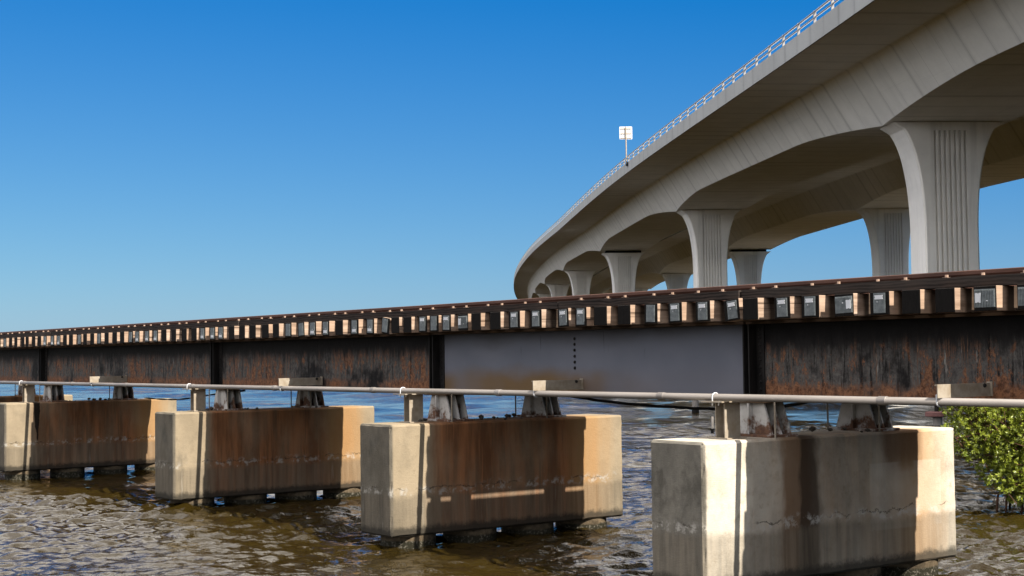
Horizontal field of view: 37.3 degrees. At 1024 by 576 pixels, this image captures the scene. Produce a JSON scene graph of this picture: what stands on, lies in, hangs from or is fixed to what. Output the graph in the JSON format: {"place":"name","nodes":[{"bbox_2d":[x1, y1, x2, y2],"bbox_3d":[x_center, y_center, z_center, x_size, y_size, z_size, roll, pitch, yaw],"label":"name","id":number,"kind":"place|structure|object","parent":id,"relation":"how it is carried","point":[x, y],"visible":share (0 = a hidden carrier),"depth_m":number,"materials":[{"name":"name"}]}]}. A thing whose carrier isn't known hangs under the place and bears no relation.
{"place":"outdoors","nodes":[
{"label":"outdoors","id":0,"kind":"place"},
{"bbox_2d":[0,384,1023,575],"bbox_3d":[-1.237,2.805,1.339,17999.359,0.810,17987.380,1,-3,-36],"label":"water","id":1,"kind":"structure","parent":0,"point":[92,523],"depth_m":23.74,"materials":[{"name":"liquid"}]},
{"bbox_2d":[0,394,72,402],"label":"railway pier","id":2,"kind":"structure","parent":1,"relation":"in","point":[4,399],"depth_m":42.26,"materials":[{"name":"concrete"}]},
{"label":"bearing pedestal","id":3,"kind":"object","parent":2,"relation":"on","visible":0},
{"bbox_2d":[0,347,39,380],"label":"plate girder","id":4,"kind":"object","parent":3,"relation":"on","point":[19,364],"visible":0.96,"depth_m":37.99,"materials":[{"name":"metal"}]},
{"bbox_2d":[0,398,176,479],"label":"railway pier","id":5,"kind":"structure","parent":1,"relation":"in","point":[68,439],"depth_m":35.89,"materials":[{"name":"concrete"}]},
{"bbox_2d":[19,380,34,401],"bbox_3d":[-11.439,2.435,35.773,0.400,0.514,0.330,1,-3,-36],"label":"pipe support post","id":6,"kind":"object","parent":5,"relation":"on","point":[28,393],"visible":0.94,"depth_m":35.74,"materials":[{"name":"metal"}]},
{"bbox_2d":[39,385,67,401],"bbox_3d":[-10.914,2.487,36.121,0.440,0.467,0.822,1,-3,-36],"label":"bearing pedestal","id":7,"kind":"object","parent":5,"relation":"on","point":[53,393],"visible":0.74,"depth_m":36.01,"materials":[{"name":"metal"}]},
{"bbox_2d":[39,341,217,384],"bbox_3d":[-8.387,1.647,32.633,0.320,0.875,9.600,1,-3,-36],"label":"plate girder","id":8,"kind":"object","parent":7,"relation":"on","point":[174,363],"visible":0.98,"depth_m":32.02,"materials":[{"name":"metal"}]},
{"bbox_2d":[38,336,42,345],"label":"railway tie","id":9,"kind":"object","parent":8,"relation":"on","point":[40,340],"visible":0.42,"depth_m":35.18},
{"bbox_2d":[0,331,50,338],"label":"guard timber","id":10,"kind":"object","parent":9,"relation":"on","point":[30,334],"visible":0.92,"depth_m":36.28,"materials":[{"name":"wood"}]},
{"bbox_2d":[50,336,56,345],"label":"railway tie","id":11,"kind":"object","parent":8,"relation":"on","point":[53,340],"visible":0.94,"depth_m":34.55,"materials":[{"name":"brown wood"}]},
{"bbox_2d":[51,325,136,335],"bbox_3d":[-9.020,0.924,32.855,0.173,0.124,5.116,1,-3,-36],"label":"guard timber","id":12,"kind":"object","parent":11,"relation":"on","point":[95,331],"visible":0.94,"depth_m":32.71,"materials":[{"name":"wood"}]},
{"bbox_2d":[69,335,76,344],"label":"railway tie","id":13,"kind":"object","parent":8,"relation":"on","point":[72,339],"visible":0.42,"depth_m":33.51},
{"bbox_2d":[90,334,100,344],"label":"railway tie","id":14,"kind":"object","parent":8,"relation":"on","point":[93,339],"visible":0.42,"depth_m":32.53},
{"bbox_2d":[83,334,108,344],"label":"railway tie","id":15,"kind":"object","parent":8,"relation":"on","point":[86,339],"visible":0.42,"depth_m":32.81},
{"bbox_2d":[90,375,126,386],"bbox_3d":[-8.555,1.970,32.145,0.805,0.228,0.063,1,-3,-34],"label":"pipe bracket arm","id":16,"kind":"object","parent":8,"relation":"attached to","point":[93,379],"visible":1,"depth_m":32.12},
{"bbox_2d":[104,333,112,343],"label":"railway tie","id":17,"kind":"object","parent":8,"relation":"on","point":[108,338],"visible":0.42,"depth_m":31.81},
{"bbox_2d":[120,332,128,342],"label":"railway tie","id":18,"kind":"object","parent":8,"relation":"on","point":[124,337],"visible":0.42,"depth_m":31.10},
{"bbox_2d":[113,332,136,343],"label":"railway tie","id":19,"kind":"object","parent":8,"relation":"on","point":[116,337],"visible":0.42,"depth_m":31.46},
{"bbox_2d":[145,331,152,342],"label":"railway tie","id":20,"kind":"object","parent":8,"relation":"on","point":[148,336],"visible":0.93,"depth_m":30.09,"materials":[{"name":"brown wood"}]},
{"bbox_2d":[135,331,163,342],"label":"railway tie","id":21,"kind":"object","parent":8,"relation":"on","point":[139,336],"visible":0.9,"depth_m":30.45,"materials":[{"name":"brown wood"}]},
{"bbox_2d":[153,330,161,341],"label":"railway tie","id":22,"kind":"object","parent":8,"relation":"on","point":[157,335],"visible":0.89,"depth_m":29.73,"materials":[{"name":"brown wood"}]},
{"bbox_2d":[137,319,239,330],"bbox_3d":[-6.158,0.712,28.902,0.174,0.121,4.606,1,-3,-36],"label":"guard timber","id":23,"kind":"object","parent":22,"relation":"on","point":[225,323],"visible":0.95,"depth_m":28.64,"materials":[{"name":"wood"}]},
{"bbox_2d":[171,329,181,340],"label":"railway tie","id":24,"kind":"object","parent":8,"relation":"on","point":[176,334],"visible":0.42,"depth_m":29.02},
{"bbox_2d":[162,329,191,341],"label":"railway tie","id":25,"kind":"object","parent":8,"relation":"on","point":[166,335],"visible":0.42,"depth_m":29.38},
{"bbox_2d":[182,329,190,340],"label":"railway tie","id":26,"kind":"object","parent":8,"relation":"on","point":[186,334],"visible":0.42,"depth_m":28.69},
{"bbox_2d":[191,328,218,340],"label":"railway tie","id":27,"kind":"object","parent":8,"relation":"on","point":[195,334],"visible":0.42,"depth_m":28.34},
{"bbox_2d":[109,386,136,399],"bbox_3d":[-9.515,2.514,37.138,0.440,0.467,0.822,1,-3,-36],"label":"bearing pedestal","id":28,"kind":"object","parent":5,"relation":"on","point":[123,393],"visible":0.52,"depth_m":37.02,"materials":[{"name":"metal"}]},
{"bbox_2d":[145,390,245,399],"bbox_3d":[-6.999,2.343,33.265,0.212,0.369,9.164,0,-3,-25],"label":"sagging cable","id":29,"kind":"object","parent":5,"relation":"attached to","point":[181,398],"visible":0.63,"depth_m":35.17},
{"bbox_2d":[155,405,373,506],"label":"railway pier","id":30,"kind":"structure","parent":1,"relation":"in","point":[238,457],"depth_m":28.20,"materials":[{"name":"concrete"}]},
{"bbox_2d":[186,383,208,410],"bbox_3d":[-5.853,2.020,28.100,0.400,0.514,0.330,1,-3,-36],"label":"pipe support post","id":31,"kind":"object","parent":30,"relation":"on","point":[198,399],"visible":0.98,"depth_m":28.07,"materials":[{"name":"metal"}]},
{"bbox_2d":[209,389,246,410],"bbox_3d":[-5.328,2.072,28.448,0.440,0.467,0.822,1,-3,-36],"label":"bearing pedestal","id":32,"kind":"object","parent":30,"relation":"on","point":[228,400],"visible":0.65,"depth_m":28.32,"materials":[{"name":"metal"}]},
{"bbox_2d":[212,333,431,388],"bbox_3d":[-3.312,1.270,25.663,0.320,0.875,7.540,1,-3,-36],"label":"plate girder","id":33,"kind":"object","parent":32,"relation":"on","point":[391,361],"visible":0.97,"depth_m":25.17,"materials":[{"name":"metal"}]},
{"bbox_2d":[200,328,209,339],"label":"railway tie","id":34,"kind":"object","parent":33,"relation":"on","point":[204,333],"visible":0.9,"depth_m":27.94,"materials":[{"name":"brown wood"}]},
{"bbox_2d":[210,327,217,339],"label":"railway tie","id":35,"kind":"object","parent":33,"relation":"on","point":[213,333],"visible":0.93,"depth_m":27.64,"materials":[{"name":"brown wood"}]},
{"bbox_2d":[218,327,246,339],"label":"railway tie","id":36,"kind":"object","parent":33,"relation":"on","point":[223,333],"visible":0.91,"depth_m":27.34,"materials":[{"name":"brown wood"}]},
{"bbox_2d":[229,326,238,338],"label":"railway tie","id":37,"kind":"object","parent":33,"relation":"on","point":[233,332],"visible":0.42,"depth_m":26.98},
{"bbox_2d":[250,325,261,337],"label":"railway tie","id":38,"kind":"object","parent":33,"relation":"on","point":[255,331],"visible":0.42,"depth_m":26.30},
{"bbox_2d":[239,326,273,338],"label":"railway tie","id":39,"kind":"object","parent":33,"relation":"on","point":[244,332],"visible":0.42,"depth_m":26.68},
{"bbox_2d":[240,311,373,325],"bbox_3d":[-3.434,0.509,25.201,0.174,0.127,4.546,1,-3,-36],"label":"guard timber","id":40,"kind":"object","parent":39,"relation":"on","point":[308,318],"visible":0.93,"depth_m":24.99,"materials":[{"name":"wood"}]},
{"bbox_2d":[262,324,272,337],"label":"railway tie","id":41,"kind":"object","parent":33,"relation":"on","point":[267,330],"visible":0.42,"depth_m":25.92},
{"bbox_2d":[273,324,301,337],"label":"railway tie","id":42,"kind":"object","parent":33,"relation":"on","point":[278,330],"visible":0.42,"depth_m":25.62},
{"bbox_2d":[285,323,297,336],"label":"railway tie","id":43,"kind":"object","parent":33,"relation":"on","point":[291,329],"visible":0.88,"depth_m":25.25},
{"bbox_2d":[278,377,322,390],"bbox_3d":[-3.522,1.596,25.232,0.805,0.228,0.063,1,-3,-34],"label":"pipe bracket arm","id":44,"kind":"object","parent":33,"relation":"attached to","point":[299,381],"visible":1,"depth_m":25.21},
{"bbox_2d":[298,322,328,336],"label":"railway tie","id":45,"kind":"object","parent":33,"relation":"on","point":[303,329],"visible":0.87,"depth_m":24.92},
{"bbox_2d":[309,321,322,335],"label":"railway tie","id":46,"kind":"object","parent":33,"relation":"on","point":[315,328],"visible":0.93,"depth_m":24.54,"materials":[{"name":"brown wood"}]},
{"bbox_2d":[322,321,356,335],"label":"railway tie","id":47,"kind":"object","parent":33,"relation":"on","point":[328,328],"visible":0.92,"depth_m":24.20,"materials":[{"name":"brown wood"}]},
{"bbox_2d":[335,320,349,334],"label":"railway tie","id":48,"kind":"object","parent":33,"relation":"on","point":[342,327],"visible":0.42,"depth_m":23.87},
{"bbox_2d":[350,319,383,334],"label":"railway tie","id":49,"kind":"object","parent":33,"relation":"on","point":[357,326],"visible":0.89,"depth_m":23.50,"materials":[{"name":"brown wood"}]},
{"bbox_2d":[366,319,384,333],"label":"railway tie","id":50,"kind":"object","parent":33,"relation":"on","point":[373,326],"visible":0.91,"depth_m":23.13,"materials":[{"name":"brown wood"}]},
{"bbox_2d":[382,317,411,333],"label":"railway tie","id":51,"kind":"object","parent":33,"relation":"on","point":[386,325],"visible":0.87,"depth_m":22.78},
{"bbox_2d":[391,317,403,332],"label":"railway tie","id":52,"kind":"object","parent":33,"relation":"on","point":[396,324],"visible":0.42,"depth_m":22.54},
{"bbox_2d":[291,391,328,407],"bbox_3d":[-3.929,2.100,29.465,0.440,0.467,0.822,1,-3,-36],"label":"bearing pedestal","id":53,"kind":"object","parent":30,"relation":"on","point":[308,399],"visible":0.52,"depth_m":29.34,"materials":[{"name":"metal"}]},
{"bbox_2d":[360,414,622,548],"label":"railway pier","id":54,"kind":"structure","parent":1,"relation":"in","point":[476,480],"depth_m":22.17,"materials":[{"name":"concrete"}]},
{"bbox_2d":[393,387,427,422],"bbox_3d":[-1.472,1.695,22.083,0.400,0.514,0.330,1,-3,-36],"label":"pipe support post","id":55,"kind":"object","parent":54,"relation":"on","point":[413,408],"visible":0.97,"depth_m":22.05,"materials":[{"name":"metal"}]},
{"bbox_2d":[424,394,473,421],"bbox_3d":[-0.954,1.748,22.441,0.440,0.467,0.822,1,-3,-36],"label":"bearing pedestal","id":56,"kind":"object","parent":54,"relation":"on","point":[447,408],"visible":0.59,"depth_m":22.31,"materials":[{"name":"metal"}]},
{"bbox_2d":[515,396,565,417],"bbox_3d":[0.445,1.775,23.458,0.440,0.467,0.822,1,-3,-36],"label":"bearing pedestal","id":57,"kind":"object","parent":54,"relation":"on","point":[543,407],"visible":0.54,"depth_m":23.33,"materials":[{"name":"metal"}]},
{"bbox_2d":[546,284,570,296],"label":"bridge pier","id":58,"kind":"structure","parent":1,"relation":"in","point":[557,290],"depth_m":414.41,"materials":[{"name":"concrete"}]},
{"bbox_2d":[564,271,595,295],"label":"bridge pier","id":59,"kind":"structure","parent":1,"relation":"in","point":[580,281],"depth_m":334.91,"materials":[{"name":"concrete"}]},
{"bbox_2d":[601,251,643,292],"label":"bridge pier","id":60,"kind":"structure","parent":1,"relation":"in","point":[623,265],"depth_m":255.45,"materials":[{"name":"concrete"}]},
{"bbox_2d":[660,273,691,289],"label":"bridge pier","id":61,"kind":"structure","parent":1,"relation":"in","point":[677,281],"depth_m":335.74,"materials":[{"name":"concrete"}]},
{"bbox_2d":[676,210,740,287],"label":"bridge pier","id":62,"kind":"structure","parent":1,"relation":"in","point":[709,232],"depth_m":175.95,"materials":[{"name":"concrete"}]},
{"bbox_2d":[728,249,770,284],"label":"bridge pier","id":63,"kind":"structure","parent":1,"relation":"in","point":[748,265],"depth_m":256.53,"materials":[{"name":"concrete"}]},
{"bbox_2d":[571,115,1023,295],"bbox_3d":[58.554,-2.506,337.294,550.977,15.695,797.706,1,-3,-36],"label":"road bridge","id":64,"kind":"structure","parent":63,"relation":"on","point":[826,201],"depth_m":194.29,"materials":[{"name":"concrete"}]},
{"bbox_2d":[650,426,956,575],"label":"railway pier","id":65,"kind":"structure","parent":1,"relation":"in","point":[834,503],"depth_m":17.01,"materials":[{"name":"concrete"}]},
{"bbox_2d":[701,392,746,438],"bbox_3d":[2.356,1.411,16.825,0.400,0.514,0.330,1,-3,-36],"label":"pipe support post","id":66,"kind":"object","parent":65,"relation":"on","point":[727,419],"visible":0.98,"depth_m":16.80,"materials":[{"name":"metal"}]},
{"bbox_2d":[0,381,1023,407],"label":"conduit pipe","id":67,"kind":"object","parent":66,"relation":"on","point":[964,402],"visible":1,"depth_m":17.96,"materials":[{"name":"metal"}]},
{"bbox_2d":[740,401,797,438],"bbox_3d":[2.831,1.467,17.242,0.440,0.467,0.822,1,-3,-36],"label":"bearing pedestal","id":68,"kind":"object","parent":65,"relation":"on","point":[764,419],"visible":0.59,"depth_m":17.10,"materials":[{"name":"paint"}]},
{"bbox_2d":[431,322,748,393],"bbox_3d":[0.845,0.962,19.953,0.320,0.875,6.520,1,-3,-36],"label":"plate girder","id":69,"kind":"object","parent":68,"relation":"on","point":[708,358],"visible":0.97,"depth_m":19.45,"materials":[{"name":"metal"}]},
{"bbox_2d":[403,317,438,332],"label":"railway tie","id":70,"kind":"object","parent":69,"relation":"on","point":[410,324],"visible":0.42,"depth_m":22.27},
{"bbox_2d":[442,315,457,330],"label":"railway tie","id":71,"kind":"object","parent":69,"relation":"on","point":[449,322],"visible":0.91,"depth_m":21.42,"materials":[{"name":"brown wood"}]},
{"bbox_2d":[530,309,564,327],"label":"railway tie","id":72,"kind":"object","parent":69,"relation":"on","point":[543,318],"visible":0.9,"depth_m":19.71,"materials":[{"name":"brown wood"}]},
{"bbox_2d":[371,301,557,318],"bbox_3d":[-0.725,0.311,21.445,0.174,0.118,4.676,1,-3,-36],"label":"guard timber","id":73,"kind":"object","parent":72,"relation":"on","point":[480,309],"visible":0.96,"depth_m":21.18,"materials":[{"name":"wood"}]},
{"bbox_2d":[531,379,582,397],"bbox_3d":[0.583,1.291,19.594,0.805,0.228,0.063,1,-3,-34],"label":"pipe bracket arm","id":74,"kind":"object","parent":69,"relation":"attached to","point":[556,385],"visible":1,"depth_m":19.57},
{"bbox_2d":[557,308,603,327],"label":"railway tie","id":75,"kind":"object","parent":69,"relation":"on","point":[566,317],"visible":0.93,"depth_m":19.28,"materials":[{"name":"grey wood"}]},
{"bbox_2d":[558,289,740,308],"bbox_3d":[1.624,0.133,18.218,0.174,0.125,3.266,1,-3,-36],"label":"guard timber","id":76,"kind":"object","parent":75,"relation":"on","point":[721,295],"visible":0.95,"depth_m":18.01,"materials":[{"name":"wood"}]},
{"bbox_2d":[668,302,713,322],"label":"railway tie","id":77,"kind":"object","parent":69,"relation":"on","point":[681,312],"visible":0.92,"depth_m":17.55,"materials":[{"name":"grey wood"}]},
{"bbox_2d":[746,311,1023,398],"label":"plate girder","id":78,"kind":"object","parent":68,"relation":"on","point":[908,356],"visible":0.99,"depth_m":15.73,"materials":[{"name":"metal"}]},
{"bbox_2d":[724,298,768,321],"bbox_3d":[3.585,0.267,17.684,2.866,0.257,0.251,1,-3,-36],"label":"railway tie","id":79,"kind":"object","parent":78,"relation":"on","point":[733,309],"visible":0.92,"depth_m":16.83,"materials":[{"name":"grey wood"}]},
{"bbox_2d":[0,267,1023,333],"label":"rail","id":80,"kind":"object","parent":79,"relation":"on","point":[1014,270],"visible":0.44,"depth_m":19.68,"materials":[{"name":"orange metal"}]},
{"bbox_2d":[743,298,796,319],"bbox_3d":[3.753,0.252,17.412,2.850,0.238,0.228,1,-3,-36],"label":"railway tie","id":81,"kind":"object","parent":78,"relation":"on","point":[758,308],"visible":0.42,"depth_m":16.57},
{"bbox_2d":[741,270,1023,298],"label":"guard timber","id":82,"kind":"object","parent":81,"relation":"on","point":[946,281],"visible":0.94,"depth_m":15.16,"materials":[{"name":"wood"}]},
{"bbox_2d":[774,296,823,318],"bbox_3d":[4.034,0.234,17.058,2.866,0.236,0.223,1,-3,-36],"label":"railway tie","id":83,"kind":"object","parent":78,"relation":"on","point":[789,307],"visible":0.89,"depth_m":16.20,"materials":[{"name":"grey wood"}]},
{"bbox_2d":[802,295,851,317],"bbox_3d":[4.262,0.216,16.698,2.866,0.232,0.242,1,-3,-36],"label":"railway tie","id":84,"kind":"object","parent":78,"relation":"on","point":[818,306],"visible":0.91,"depth_m":15.85,"materials":[{"name":"grey wood"}]},
{"bbox_2d":[834,293,878,316],"bbox_3d":[4.543,0.197,16.368,2.866,0.234,0.250,1,-3,-36],"label":"railway tie","id":85,"kind":"object","parent":78,"relation":"on","point":[852,305],"visible":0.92,"depth_m":15.52,"materials":[{"name":"grey wood"}]},
{"bbox_2d":[870,291,933,315],"bbox_3d":[4.814,0.176,15.982,2.866,0.235,0.244,1,-3,-36],"label":"railway tie","id":86,"kind":"object","parent":78,"relation":"on","point":[886,303],"visible":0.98,"depth_m":15.13,"materials":[{"name":"grey wood"}]},
{"bbox_2d":[902,289,961,313],"bbox_3d":[5.053,0.158,15.679,2.850,0.237,0.221,1,-3,-36],"label":"railway tie","id":87,"kind":"object","parent":78,"relation":"on","point":[919,301],"visible":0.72,"depth_m":14.83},
{"bbox_2d":[935,288,988,312],"bbox_3d":[5.282,0.140,15.322,2.850,0.234,0.223,1,-3,-36],"label":"railway tie","id":88,"kind":"object","parent":78,"relation":"on","point":[954,300],"visible":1,"depth_m":14.49,"materials":[{"name":"wood"}]},
{"bbox_2d":[934,382,992,406],"bbox_3d":[4.305,1.015,14.482,0.805,0.228,0.063,1,-3,-34],"label":"pipe bracket arm","id":89,"kind":"object","parent":78,"relation":"attached to","point":[963,390],"visible":1,"depth_m":14.46},
{"bbox_2d":[973,285,1023,311],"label":"railway tie","id":90,"kind":"object","parent":78,"relation":"on","point":[997,298],"visible":1,"depth_m":14.10,"materials":[{"name":"brown wood"}]},
{"bbox_2d":[1017,284,1023,309],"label":"railway tie","id":91,"kind":"object","parent":78,"relation":"on","point":[1020,294],"visible":1,"depth_m":13.80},
{"bbox_2d":[827,403,899,431],"bbox_3d":[4.230,1.494,18.259,0.440,0.467,0.822,1,-3,-36],"label":"bearing pedestal","id":92,"kind":"object","parent":65,"relation":"on","point":[863,417],"visible":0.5,"depth_m":18.13,"materials":[{"name":"metal"}]},
{"bbox_2d":[856,208,909,276],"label":"bridge pier","id":93,"kind":"structure","parent":1,"relation":"in","point":[888,230],"depth_m":177.18,"materials":[{"name":"concrete"}]},
{"bbox_2d":[925,406,947,426],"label":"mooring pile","id":94,"kind":"object","parent":1,"relation":"in","point":[936,414],"visible":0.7,"depth_m":53.31,"materials":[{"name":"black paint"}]},
{"bbox_2d":[880,122,1003,273],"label":"bridge pier","id":95,"kind":"structure","parent":1,"relation":"in","point":[942,163],"depth_m":96.44,"materials":[{"name":"concrete"}]},
{"bbox_2d":[514,0,1023,298],"bbox_3d":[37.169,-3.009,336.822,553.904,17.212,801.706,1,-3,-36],"label":"road bridge","id":96,"kind":"structure","parent":95,"relation":"on","point":[839,86],"depth_m":108.55,"materials":[{"name":"concrete"}]},
{"bbox_2d":[619,126,631,165],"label":"road sign","id":97,"kind":"object","parent":96,"relation":"attached to","point":[625,133],"visible":1,"depth_m":167.46,"materials":[{"name":"metal"}]},
{"bbox_2d":[939,406,1023,511],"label":"mangrove bush","id":98,"kind":"object","parent":1,"relation":"in","point":[995,437],"visible":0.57,"depth_m":24.89,"materials":[{"name":"green plant"}]},
{"bbox_2d":[0,0,1023,331],"label":"sky","id":99,"kind":"structure","parent":0,"point":[161,160],"materials":[{"name":"blue"}]},
{"bbox_3d":[2.244,0.989,20.970,0.320,0.875,6.520,1,-3,-36],"label":"plate girder","id":100,"kind":"object","parent":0,"visible":0},
{"bbox_2d":[419,316,429,331],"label":"railway tie","id":101,"kind":"object","parent":100,"relation":"on","point":[424,323],"visible":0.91,"depth_m":21.91,"materials":[{"name":"grey wood"}]},
{"bbox_2d":[430,315,466,331],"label":"railway tie","id":102,"kind":"object","parent":100,"relation":"on","point":[435,323],"visible":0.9,"depth_m":21.70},
{"bbox_2d":[458,314,493,330],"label":"railway tie","id":103,"kind":"object","parent":100,"relation":"on","point":[464,322],"visible":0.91,"depth_m":21.10,"materials":[{"name":"grey wood"}]},
{"bbox_2d":[472,313,489,329],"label":"railway tie","id":104,"kind":"object","parent":100,"relation":"on","point":[480,321],"visible":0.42,"depth_m":20.81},
{"bbox_2d":[490,312,521,329],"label":"railway tie","id":105,"kind":"object","parent":100,"relation":"on","point":[499,320],"visible":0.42,"depth_m":20.47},
{"bbox_2d":[509,311,548,328],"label":"railway tie","id":106,"kind":"object","parent":100,"relation":"on","point":[519,319],"visible":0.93,"depth_m":20.07,"materials":[{"name":"brown wood"}]},
{"bbox_2d":[575,307,593,325],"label":"railway tie","id":107,"kind":"object","parent":100,"relation":"on","point":[584,316],"visible":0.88,"depth_m":18.96,"materials":[{"name":"grey wood"}]},
{"bbox_2d":[594,306,631,325],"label":"railway tie","id":108,"kind":"object","parent":100,"relation":"on","point":[605,315],"visible":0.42,"depth_m":18.66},
{"bbox_2d":[618,305,658,324],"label":"railway tie","id":109,"kind":"object","parent":100,"relation":"on","point":[631,314],"visible":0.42,"depth_m":18.29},
{"bbox_2d":[644,304,686,323],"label":"railway tie","id":110,"kind":"object","parent":100,"relation":"on","point":[656,313],"visible":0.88,"depth_m":17.92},
{"bbox_2d":[571,397,806,410],"bbox_3d":[2.191,1.553,20.825,0.169,0.224,5.404,1,-3,-35],"label":"sagging cable","id":111,"kind":"object","parent":100,"relation":"hanging from","point":[671,406],"visible":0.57,"depth_m":21.09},
{"bbox_2d":[696,301,725,321],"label":"railway tie","id":112,"kind":"object","parent":100,"relation":"on","point":[710,311],"visible":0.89,"depth_m":17.18,"materials":[{"name":"brown wood"}]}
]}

